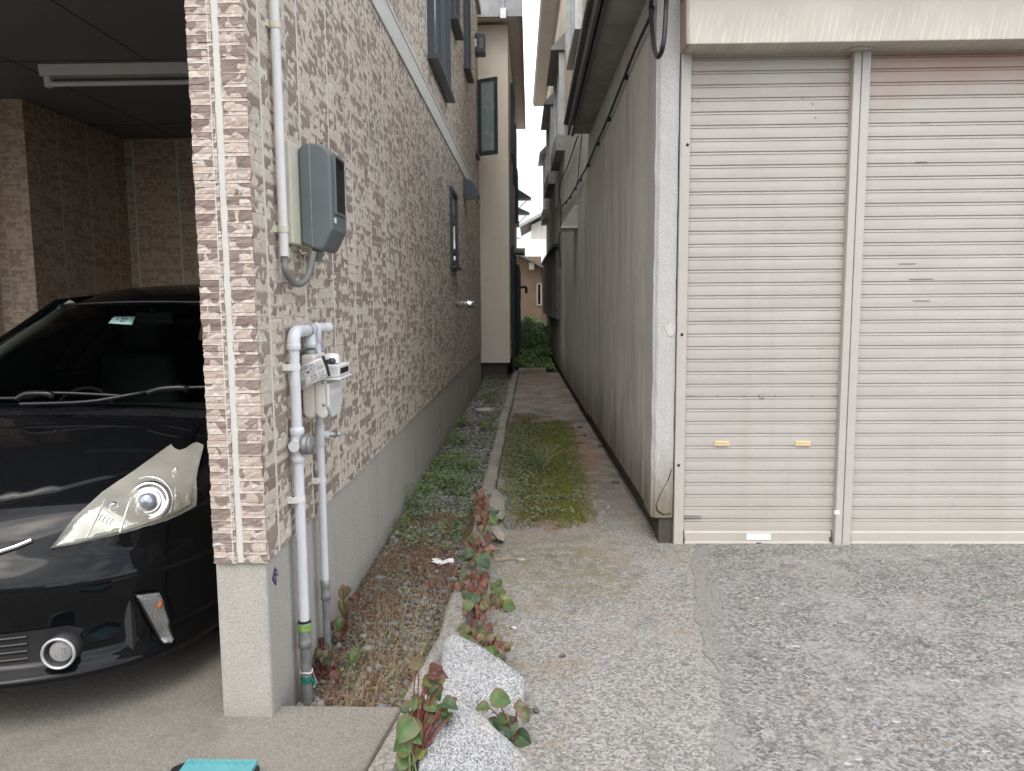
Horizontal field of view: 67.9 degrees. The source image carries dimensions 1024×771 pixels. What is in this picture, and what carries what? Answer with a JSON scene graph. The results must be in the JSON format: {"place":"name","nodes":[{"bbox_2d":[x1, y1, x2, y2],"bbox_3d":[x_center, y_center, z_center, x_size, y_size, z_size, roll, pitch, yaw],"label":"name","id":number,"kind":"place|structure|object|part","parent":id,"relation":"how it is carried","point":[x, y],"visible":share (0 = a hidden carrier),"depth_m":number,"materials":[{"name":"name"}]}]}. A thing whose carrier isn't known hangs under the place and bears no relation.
{"place":"outdoors","nodes":[
{"label":"outdoors","id":0,"kind":"place"},
{"bbox_2d":[0,631,399,770],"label":"carport floor","id":1,"kind":"structure","parent":0,"point":[165,712],"depth_m":2.60,"materials":[{"name":"concrete"}]},
{"bbox_2d":[0,284,219,691],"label":"parked car","id":2,"kind":"object","parent":1,"relation":"on","point":[107,565],"visible":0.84,"depth_m":2.86,"materials":[{"name":"paint"}]},
{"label":"side window","id":3,"kind":"part","parent":2,"relation":"part of","materials":[{"name":"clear glass"}]},
{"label":"side window","id":4,"kind":"part","parent":2,"relation":"part of","materials":[{"name":"black glass"}]},
{"bbox_2d":[170,759,259,770],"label":"ramp step","id":5,"kind":"object","parent":1,"relation":"on","point":[219,765],"visible":1,"depth_m":2.29,"materials":[{"name":"teal plastic"}]},
{"bbox_2d":[0,0,480,716],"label":"tiled house","id":6,"kind":"structure","parent":1,"relation":"on","point":[108,188],"depth_m":4.37,"materials":[{"name":"tile"}]},
{"bbox_2d":[38,62,189,87],"bbox_3d":[-2.573,-2.103,5.164,1.250,0.146,0.099,0,6,1],"label":"fluorescent lamp","id":7,"kind":"object","parent":6,"relation":"attached to","point":[49,73],"visible":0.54,"depth_m":5.13,"materials":[{"name":"white plastic"}]},
{"bbox_2d":[272,567,278,584],"bbox_3d":[-0.836,0.674,2.685,0.005,0.066,0.064,0,6,1],"label":"survey marker","id":8,"kind":"object","parent":6,"relation":"attached to","point":[275,576],"visible":1,"depth_m":2.68,"materials":[{"name":"plastic"}]},
{"bbox_2d":[265,0,316,287],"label":"conduit","id":9,"kind":"object","parent":6,"relation":"attached to","point":[273,26],"visible":1,"depth_m":2.65,"materials":[{"name":"white plastic"}]},
{"bbox_2d":[282,323,317,705],"bbox_3d":[-0.777,0.533,2.958,0.099,1.540,0.298,0,6,1],"label":"gas pipe","id":10,"kind":"object","parent":6,"relation":"attached to","point":[301,445],"visible":0.98,"depth_m":2.83,"materials":[{"name":"grey metal"}]},
{"bbox_2d":[300,332,351,418],"bbox_3d":[-0.738,-0.043,3.017,0.165,0.334,0.283,0,6,1],"label":"gas meter","id":11,"kind":"object","parent":10,"relation":"hanging from","point":[323,374],"visible":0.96,"depth_m":2.94,"materials":[{"name":"beige metal"}]},
{"bbox_2d":[285,140,345,261],"bbox_3d":[-0.751,-0.708,2.952,0.164,0.448,0.355,0,6,1],"label":"electricity meter","id":12,"kind":"object","parent":6,"relation":"attached to","point":[315,190],"visible":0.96,"depth_m":2.87,"materials":[{"name":"grey plastic"}]},
{"bbox_2d":[331,153,345,217],"bbox_3d":[-0.679,-0.777,2.970,0.020,0.228,0.150,0,6,1],"label":"window frame","id":13,"kind":"structure","parent":12,"relation":"in","point":[338,164],"depth_m":2.95,"materials":[{"name":"grey plastic"}]},
{"bbox_2d":[311,322,344,650],"bbox_3d":[-0.774,0.496,3.188,0.146,1.522,0.102,-4,7,-28],"label":"outlet pipe","id":14,"kind":"object","parent":6,"relation":"attached to","point":[321,434],"visible":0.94,"depth_m":3.15,"materials":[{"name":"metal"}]},
{"bbox_2d":[427,0,454,102],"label":"window","id":15,"kind":"structure","parent":6,"relation":"in","point":[438,11],"depth_m":7.41,"materials":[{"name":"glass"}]},
{"bbox_2d":[449,186,461,270],"bbox_3d":[-0.683,-1.807,8.834,0.125,0.905,0.760,0,6,1],"label":"window","id":16,"kind":"structure","parent":6,"relation":"in","point":[453,196],"depth_m":8.78,"materials":[{"name":"black glass"}]},
{"bbox_2d":[450,0,463,40],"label":"window","id":17,"kind":"structure","parent":6,"relation":"in","point":[454,4],"depth_m":8.86,"materials":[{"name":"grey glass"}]},
{"bbox_2d":[456,300,475,308],"bbox_3d":[-0.569,-0.982,9.202,0.254,0.104,0.095,0,6,7],"label":"exhaust pipe","id":18,"kind":"object","parent":6,"relation":"attached to","point":[465,304],"visible":0.91,"depth_m":9.17,"materials":[{"name":"silver metal"}]},
{"bbox_2d":[463,0,473,83],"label":"window","id":19,"kind":"structure","parent":6,"relation":"in","point":[466,3],"depth_m":10.46,"materials":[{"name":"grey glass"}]},
{"bbox_2d":[463,178,479,199],"bbox_3d":[-0.556,-2.673,10.355,0.210,0.251,0.300,0,6,1],"label":"vent hood","id":20,"kind":"object","parent":6,"relation":"attached to","point":[470,191],"visible":0.89,"depth_m":10.21,"materials":[{"name":"metal"}]},
{"bbox_2d":[475,33,485,56],"bbox_3d":[-0.530,-5.681,12.678,0.170,0.330,0.260,0,6,1],"label":"outdoor lamp","id":21,"kind":"object","parent":6,"relation":"attached to","point":[480,44],"visible":1,"depth_m":12.57,"materials":[{"name":"grey plastic"}]},
{"bbox_2d":[475,76,497,160],"bbox_3d":[-0.429,-4.511,12.765,0.377,1.320,0.580,0,6,1],"label":"open casement window","id":22,"kind":"structure","parent":6,"relation":"attached to","point":[487,116],"depth_m":12.88,"materials":[{"name":"grey glass"}]},
{"bbox_2d":[295,374,511,711],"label":"planting strip ground","id":23,"kind":"structure","parent":0,"point":[471,429],"depth_m":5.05,"materials":[{"name":"grey gravel"}]},
{"bbox_2d":[311,621,359,696],"bbox_3d":[-0.758,1.132,3.176,0.252,0.144,0.589,-1,6,-9],"label":"heart leaf plant","id":24,"kind":"object","parent":23,"relation":"on","point":[323,656],"visible":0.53,"depth_m":3.13,"materials":[{"name":"green plant"}]},
{"bbox_2d":[331,660,359,691],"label":"weed clump","id":25,"kind":"object","parent":23,"relation":"on","point":[352,672],"visible":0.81,"depth_m":3.00,"materials":[{"name":"green plant"}]},
{"bbox_2d":[334,585,359,641],"bbox_3d":[-0.742,0.995,3.388,0.085,0.329,0.306,0,6,1],"label":"heart leaf plant","id":26,"kind":"object","parent":23,"relation":"on","point":[344,603],"visible":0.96,"depth_m":3.33,"materials":[{"name":"green plant"}]},
{"bbox_2d":[300,510,474,710],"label":"dry litter","id":27,"kind":"object","parent":23,"relation":"on","point":[418,564],"visible":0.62,"depth_m":3.80,"materials":[{"name":"brown plant"}]},
{"bbox_2d":[373,666,411,684],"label":"weed clump","id":28,"kind":"object","parent":23,"relation":"on","point":[394,674],"visible":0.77,"depth_m":3.10,"materials":[{"name":"green plant"}]},
{"bbox_2d":[326,502,473,706],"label":"straw weeds","id":29,"kind":"object","parent":23,"relation":"on","point":[382,639],"visible":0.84,"depth_m":3.29,"materials":[{"name":"brown plant"}]},
{"bbox_2d":[301,372,509,712],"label":"ground weeds","id":30,"kind":"object","parent":23,"relation":"on","point":[453,438],"visible":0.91,"depth_m":5.92,"materials":[{"name":"green plant"}]},
{"bbox_2d":[391,513,429,530],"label":"weed clump","id":31,"kind":"object","parent":23,"relation":"on","point":[403,522],"visible":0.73,"depth_m":4.99,"materials":[{"name":"green plant"}]},
{"bbox_2d":[401,478,442,512],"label":"weed clump","id":32,"kind":"object","parent":23,"relation":"on","point":[415,499],"visible":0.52,"depth_m":5.46,"materials":[{"name":"green plant"}]},
{"bbox_2d":[405,491,447,511],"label":"weed clump","id":33,"kind":"object","parent":23,"relation":"on","point":[428,504],"visible":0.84,"depth_m":5.46,"materials":[{"name":"green plant"}]},
{"bbox_2d":[431,558,453,564],"bbox_3d":[-0.395,0.998,4.330,0.135,0.025,0.092,0,6,1],"label":"paper scrap","id":34,"kind":"object","parent":23,"relation":"on","point":[439,561],"visible":1,"depth_m":4.31,"materials":[{"name":"white paper"}]},
{"bbox_2d":[448,518,466,556],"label":"heart leaf plant","id":35,"kind":"object","parent":23,"relation":"on","point":[458,537],"visible":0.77,"depth_m":4.83,"materials":[{"name":"green plant"}]},
{"bbox_2d":[438,456,476,474],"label":"weed clump","id":36,"kind":"object","parent":23,"relation":"on","point":[457,460],"visible":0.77,"depth_m":6.59,"materials":[{"name":"green plant"}]},
{"bbox_2d":[476,407,493,410],"bbox_3d":[-0.375,0.352,10.509,0.250,0.070,0.250,0,6,1],"label":"round lid","id":37,"kind":"object","parent":23,"relation":"on","point":[483,409],"visible":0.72,"depth_m":10.45,"materials":[{"name":"stone"}]},
{"bbox_2d":[516,0,545,238],"label":"sky","id":38,"kind":"structure","parent":0,"point":[530,142],"materials":[{"name":"white"}]},
{"bbox_2d":[509,354,559,373],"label":"back garden ground","id":39,"kind":"structure","parent":0,"point":[556,370],"depth_m":16.33,"materials":[{"name":"soil"}]},
{"bbox_2d":[477,0,525,379],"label":"beige house","id":40,"kind":"structure","parent":39,"relation":"on","point":[503,60],"depth_m":14.28,"materials":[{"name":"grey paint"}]},
{"bbox_2d":[500,0,505,18],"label":"roof antenna","id":41,"kind":"object","parent":40,"relation":"attached to","point":[502,12],"visible":1,"depth_m":13.35,"materials":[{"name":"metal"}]},
{"bbox_2d":[510,245,515,375],"bbox_3d":[0.016,-1.463,15.236,0.100,2.650,0.090,0,6,1],"label":"drainpipe","id":42,"kind":"object","parent":40,"relation":"attached to","point":[512,260],"visible":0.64,"depth_m":15.21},
{"bbox_2d":[510,83,515,161],"bbox_3d":[0.022,-5.568,16.189,0.120,1.400,1.000,0,6,1],"label":"window","id":43,"kind":"structure","parent":40,"relation":"in","point":[512,96],"depth_m":15.72,"materials":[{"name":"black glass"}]},
{"bbox_2d":[513,123,517,185],"bbox_3d":[0.078,-5.562,18.402,0.120,1.300,1.000,0,6,1],"label":"window","id":44,"kind":"structure","parent":40,"relation":"in","point":[515,179],"depth_m":17.97,"materials":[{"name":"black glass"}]},
{"bbox_2d":[514,256,517,357],"bbox_3d":[0.068,-1.623,17.129,0.110,2.550,0.090,0,6,1],"label":"drainpipe","id":45,"kind":"object","parent":40,"relation":"attached to","point":[516,334],"visible":0.5,"depth_m":17.07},
{"bbox_2d":[515,169,519,226],"bbox_3d":[0.135,-5.049,20.571,0.120,1.400,1.200,0,6,1],"label":"window","id":46,"kind":"structure","parent":40,"relation":"in","point":[516,187],"depth_m":20.01,"materials":[{"name":"black glass"}]},
{"bbox_2d":[517,264,520,352],"bbox_3d":[0.129,-1.858,18.561,0.162,2.100,1.500,0,6,1],"label":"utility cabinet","id":47,"kind":"object","parent":40,"relation":"attached to","point":[519,305],"visible":0.42,"depth_m":17.84,"materials":[{"name":"metal"}]},
{"bbox_3d":[0.203,-1.436,18.606,0.015,1.050,1.300,0,6,1],"label":"door","id":48,"kind":"part","parent":47,"relation":"part of","materials":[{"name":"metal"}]},
{"bbox_2d":[514,248,524,255],"bbox_3d":[-0.021,-2.777,15.795,0.590,0.167,0.170,0,6,1],"label":"duct","id":49,"kind":"object","parent":40,"relation":"attached to","point":[519,251],"visible":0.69,"depth_m":15.73,"materials":[{"name":"grey metal"}]},
{"bbox_2d":[518,207,529,222],"bbox_3d":[0.323,-4.979,22.462,0.400,0.557,0.550,0,6,1],"label":"awning","id":50,"kind":"object","parent":40,"relation":"attached to","point":[522,212],"visible":0.61,"depth_m":22.18,"materials":[{"name":"grey metal"}]},
{"bbox_2d":[518,189,530,208],"bbox_3d":[0.316,-5.217,21.429,0.440,0.658,0.550,0,6,1],"label":"awning","id":51,"kind":"object","parent":40,"relation":"attached to","point":[522,196],"visible":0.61,"depth_m":21.15,"materials":[{"name":"grey metal"}]},
{"bbox_2d":[517,255,545,330],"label":"brown house","id":52,"kind":"structure","parent":39,"relation":"on","point":[531,270],"depth_m":25.78,"materials":[{"name":"brown paint"}]},
{"bbox_2d":[537,283,541,304],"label":"window","id":53,"kind":"structure","parent":52,"relation":"in","point":[539,285],"depth_m":25.76,"materials":[{"name":"white glass"}]},
{"bbox_2d":[517,238,545,261],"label":"metal roof shed","id":54,"kind":"structure","parent":39,"relation":"on","point":[534,247],"depth_m":33.39,"materials":[{"name":"silver metal"}]},
{"bbox_2d":[509,315,554,369],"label":"garden undergrowth","id":55,"kind":"object","parent":39,"relation":"on","point":[535,341],"visible":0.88,"depth_m":18.67,"materials":[{"name":"green plant"}]},
{"bbox_2d":[404,373,725,770],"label":"path","id":56,"kind":"structure","parent":0,"point":[629,681],"depth_m":3.48,"materials":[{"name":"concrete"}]},
{"bbox_2d":[400,660,457,770],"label":"heart leaf plant","id":57,"kind":"object","parent":56,"relation":"on","point":[427,711],"visible":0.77,"depth_m":2.38,"materials":[{"name":"green plant"}]},
{"bbox_2d":[367,370,518,770],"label":"kerb","id":58,"kind":"structure","parent":56,"relation":"on","point":[385,757],"depth_m":3.53,"materials":[{"name":"concrete"}]},
{"bbox_2d":[455,569,494,632],"bbox_3d":[-0.180,0.998,3.580,0.178,0.114,0.780,-1,6,-4],"label":"heart leaf plant","id":59,"kind":"object","parent":58,"relation":"on","point":[474,600],"visible":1,"depth_m":3.51,"materials":[{"name":"green plant"}]},
{"bbox_2d":[459,532,500,569],"bbox_3d":[-0.169,0.915,4.193,0.224,0.143,0.520,0,6,1],"label":"heart leaf plant","id":60,"kind":"object","parent":58,"relation":"on","point":[482,555],"visible":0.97,"depth_m":4.06,"materials":[{"name":"green plant"}]},
{"bbox_2d":[457,622,512,661],"bbox_3d":[-0.123,1.059,3.143,0.186,0.089,0.377,-3,7,-22],"label":"heart leaf plant","id":61,"kind":"object","parent":58,"relation":"on","point":[481,636],"visible":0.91,"depth_m":3.12,"materials":[{"name":"green plant"}]},
{"bbox_2d":[470,486,499,533],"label":"heart leaf plant","id":62,"kind":"object","parent":58,"relation":"on","point":[483,514],"visible":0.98,"depth_m":4.81,"materials":[{"name":"plant"}]},
{"bbox_2d":[417,691,536,770],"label":"granite rock","id":63,"kind":"object","parent":56,"relation":"on","point":[467,738],"visible":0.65,"depth_m":2.38,"materials":[{"name":"grey stone"}]},
{"bbox_2d":[393,714,426,770],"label":"heart leaf plant","id":64,"kind":"object","parent":63,"relation":"on","point":[409,731],"visible":0.99,"depth_m":2.31,"materials":[{"name":"green plant"}]},
{"bbox_2d":[441,633,525,730],"bbox_3d":[-0.124,1.167,2.895,0.358,0.298,0.486,0,6,1],"label":"granite rock","id":65,"kind":"object","parent":56,"relation":"on","point":[476,673],"visible":0.47,"depth_m":2.81,"materials":[{"name":"grey stone"}]},
{"bbox_2d":[489,488,506,519],"bbox_3d":[-0.099,0.853,5.461,0.123,0.112,0.798,0,6,1],"label":"flat stone","id":66,"kind":"object","parent":56,"relation":"on","point":[497,501],"visible":0.7,"depth_m":5.44,"materials":[{"name":"grey stone"}]},
{"bbox_2d":[491,525,504,540],"bbox_3d":[-0.090,0.926,4.789,0.087,0.086,0.259,0,6,1],"label":"flat stone","id":67,"kind":"object","parent":56,"relation":"on","point":[498,533],"visible":0.94,"depth_m":4.77,"materials":[{"name":"beige stone"}]},
{"bbox_2d":[489,579,515,611],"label":"heart leaf plant","id":68,"kind":"object","parent":56,"relation":"on","point":[506,601],"visible":0.97,"depth_m":3.76,"materials":[{"name":"green plant"}]},
{"bbox_2d":[492,608,513,641],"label":"dry stems","id":69,"kind":"object","parent":56,"relation":"on","point":[504,626],"visible":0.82,"depth_m":3.47,"materials":[{"name":"plant"}]},
{"bbox_2d":[476,688,530,746],"bbox_3d":[-0.029,1.124,2.577,0.187,0.207,0.079,-1,6,-9],"label":"heart leaf plant","id":70,"kind":"object","parent":56,"relation":"on","point":[503,720],"visible":0.93,"depth_m":2.57,"materials":[{"name":"green plant"}]},
{"bbox_2d":[495,557,516,559],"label":"twig","id":71,"kind":"object","parent":56,"relation":"on","point":[506,558],"visible":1,"depth_m":4.40,"materials":[{"name":"wood"}]},
{"bbox_2d":[518,368,545,373],"bbox_3d":[0.423,-0.282,15.855,0.572,0.160,0.310,0,6,1],"label":"step","id":72,"kind":"object","parent":56,"relation":"on","point":[532,370],"visible":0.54,"depth_m":15.70,"materials":[{"name":"concrete"}]},
{"bbox_2d":[532,707,538,712],"bbox_3d":[0.088,1.193,2.790,0.023,0.015,0.033,-5,8,-37],"label":"pebble","id":73,"kind":"object","parent":56,"relation":"on","point":[535,710],"visible":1,"depth_m":2.78,"materials":[{"name":"stone"}]},
{"bbox_2d":[497,412,591,529],"bbox_3d":[0.239,0.644,7.576,0.827,0.044,5.291,0,6,1],"label":"dry moss","id":74,"kind":"object","parent":56,"relation":"on","point":[530,450],"visible":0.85,"depth_m":6.55,"materials":[{"name":"green plant"}]},
{"bbox_2d":[511,416,586,524],"bbox_3d":[0.322,0.687,7.395,0.945,0.044,5.760,0,6,1],"label":"moss bed","id":75,"kind":"object","parent":56,"relation":"on","point":[549,491],"visible":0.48,"depth_m":6.17,"materials":[{"name":"green plant"}]},
{"bbox_2d":[512,438,564,471],"bbox_3d":[0.251,0.578,6.700,0.599,0.356,0.657,1,7,16],"label":"grass tuft","id":76,"kind":"object","parent":75,"relation":"on","point":[538,459],"visible":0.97,"depth_m":6.74,"materials":[{"name":"green plant"}]},
{"bbox_2d":[496,424,592,514],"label":"moss weeds","id":77,"kind":"object","parent":75,"relation":"on","point":[523,447],"visible":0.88,"depth_m":6.68,"materials":[{"name":"green plant"}]},
{"bbox_2d":[505,415,599,530],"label":"moss tips","id":78,"kind":"object","parent":75,"relation":"on","point":[563,454],"visible":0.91,"depth_m":6.36,"materials":[{"name":"green plant"}]},
{"bbox_2d":[526,411,610,529],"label":"moss crumbs","id":79,"kind":"object","parent":75,"relation":"on","point":[600,513],"visible":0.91,"depth_m":5.51,"materials":[{"name":"plant"}]},
{"bbox_2d":[533,0,591,425],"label":"cream house","id":80,"kind":"structure","parent":56,"relation":"on","point":[559,25],"depth_m":13.04,"materials":[{"name":"grey metal"}]},
{"bbox_2d":[538,145,548,225],"bbox_3d":[0.853,-5.432,20.712,0.242,1.940,1.804,0,6,1],"label":"window","id":81,"kind":"structure","parent":80,"relation":"in","point":[542,161],"depth_m":19.99,"materials":[{"name":"metal"}]},
{"bbox_2d":[541,92,554,197],"bbox_3d":[0.826,-5.493,17.637,0.242,1.940,2.504,0,6,1],"label":"window","id":82,"kind":"structure","parent":80,"relation":"in","point":[547,123],"depth_m":16.82,"materials":[{"name":"metal"}]},
{"bbox_2d":[541,243,558,264],"bbox_3d":[0.898,-3.160,18.598,0.140,0.070,7.503,0,6,0],"label":"awning","id":83,"kind":"object","parent":80,"relation":"attached to","point":[552,248],"visible":0.64,"depth_m":16.45,"materials":[{"name":"grey metal"}]},
{"bbox_2d":[543,247,559,318],"bbox_3d":[0.932,-2.450,18.858,0.085,1.400,7.662,0,6,0],"label":"corrugated sheet cover","id":84,"kind":"object","parent":80,"relation":"attached to","point":[551,286],"visible":0.98,"depth_m":16.67,"materials":[{"name":"metal"}]},
{"bbox_2d":[546,33,564,170],"bbox_3d":[0.798,-5.151,14.102,0.242,1.940,2.204,0,6,1],"label":"window","id":85,"kind":"structure","parent":80,"relation":"in","point":[556,69],"depth_m":13.20,"materials":[{"name":"metal"}]},
{"bbox_2d":[558,198,560,266],"bbox_3d":[0.904,-2.867,14.343,0.020,1.276,0.654,0,6,0],"label":"wall cable","id":86,"kind":"object","parent":80,"relation":"attached to","point":[559,233],"depth_m":14.32,"materials":[{"name":"black rubber"}]},
{"bbox_2d":[552,136,577,211],"bbox_3d":[0.895,-3.544,13.783,0.018,0.371,7.679,0,6,0],"label":"wall cable","id":87,"kind":"object","parent":80,"relation":"attached to","point":[565,171],"depth_m":12.41,"materials":[{"name":"black rubber"}]},
{"bbox_2d":[559,205,577,231],"bbox_3d":[0.805,-2.359,10.740,0.252,0.307,0.574,0,6,1],"label":"vent hood","id":88,"kind":"object","parent":80,"relation":"attached to","point":[570,222],"visible":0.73,"depth_m":10.47,"materials":[{"name":"metal"}]},
{"bbox_2d":[566,0,582,69],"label":"window","id":89,"kind":"structure","parent":80,"relation":"in","point":[574,8],"depth_m":10.27,"materials":[{"name":"metal"}]},
{"bbox_2d":[575,134,582,189],"bbox_3d":[0.866,-2.882,9.873,0.012,0.520,1.084,0,6,0],"label":"wall cable","id":90,"kind":"object","parent":80,"relation":"attached to","point":[579,159],"depth_m":9.74,"materials":[{"name":"black rubber"}]},
{"bbox_2d":[564,0,1023,544],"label":"shutter garage","id":91,"kind":"structure","parent":56,"relation":"on","point":[638,270],"depth_m":4.59,"materials":[{"name":"white paint"}]},
{"bbox_2d":[552,5,654,210],"bbox_3d":[0.887,-3.045,11.025,0.047,0.581,13.270,0,6,0],"label":"clipped cable","id":92,"kind":"object","parent":91,"relation":"attached to","point":[608,118],"visible":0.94,"depth_m":6.13,"materials":[{"name":"black rubber"}]},
{"bbox_2d":[648,0,668,58],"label":"hanging cable loop","id":93,"kind":"object","parent":91,"relation":"hanging from","point":[657,55],"visible":1,"depth_m":3.99,"materials":[{"name":"black rubber"}]},
{"bbox_2d":[683,53,850,543],"bbox_3d":[1.506,-0.478,4.547,0.929,2.926,0.045,0,6,1],"label":"roller shutter","id":94,"kind":"object","parent":91,"relation":"attached to","point":[768,153],"visible":0.99,"depth_m":4.55,"materials":[{"name":"metal"}]},
{"bbox_2d":[850,50,1023,543],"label":"roller shutter","id":95,"kind":"object","parent":91,"relation":"attached to","point":[939,444],"visible":0.89,"depth_m":4.53,"materials":[{"name":"metal"}]},
{"bbox_2d":[690,542,1023,770],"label":"forecourt","id":96,"kind":"structure","parent":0,"point":[870,657],"depth_m":3.22,"materials":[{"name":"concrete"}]},
{"label":"ground","id":97,"kind":"structure","parent":0,"visible":0},
{"bbox_2d":[520,212,545,238],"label":"gable house","id":98,"kind":"structure","parent":97,"relation":"on","point":[535,227],"depth_m":44.26,"materials":[{"name":"silver metal"}]}
]}

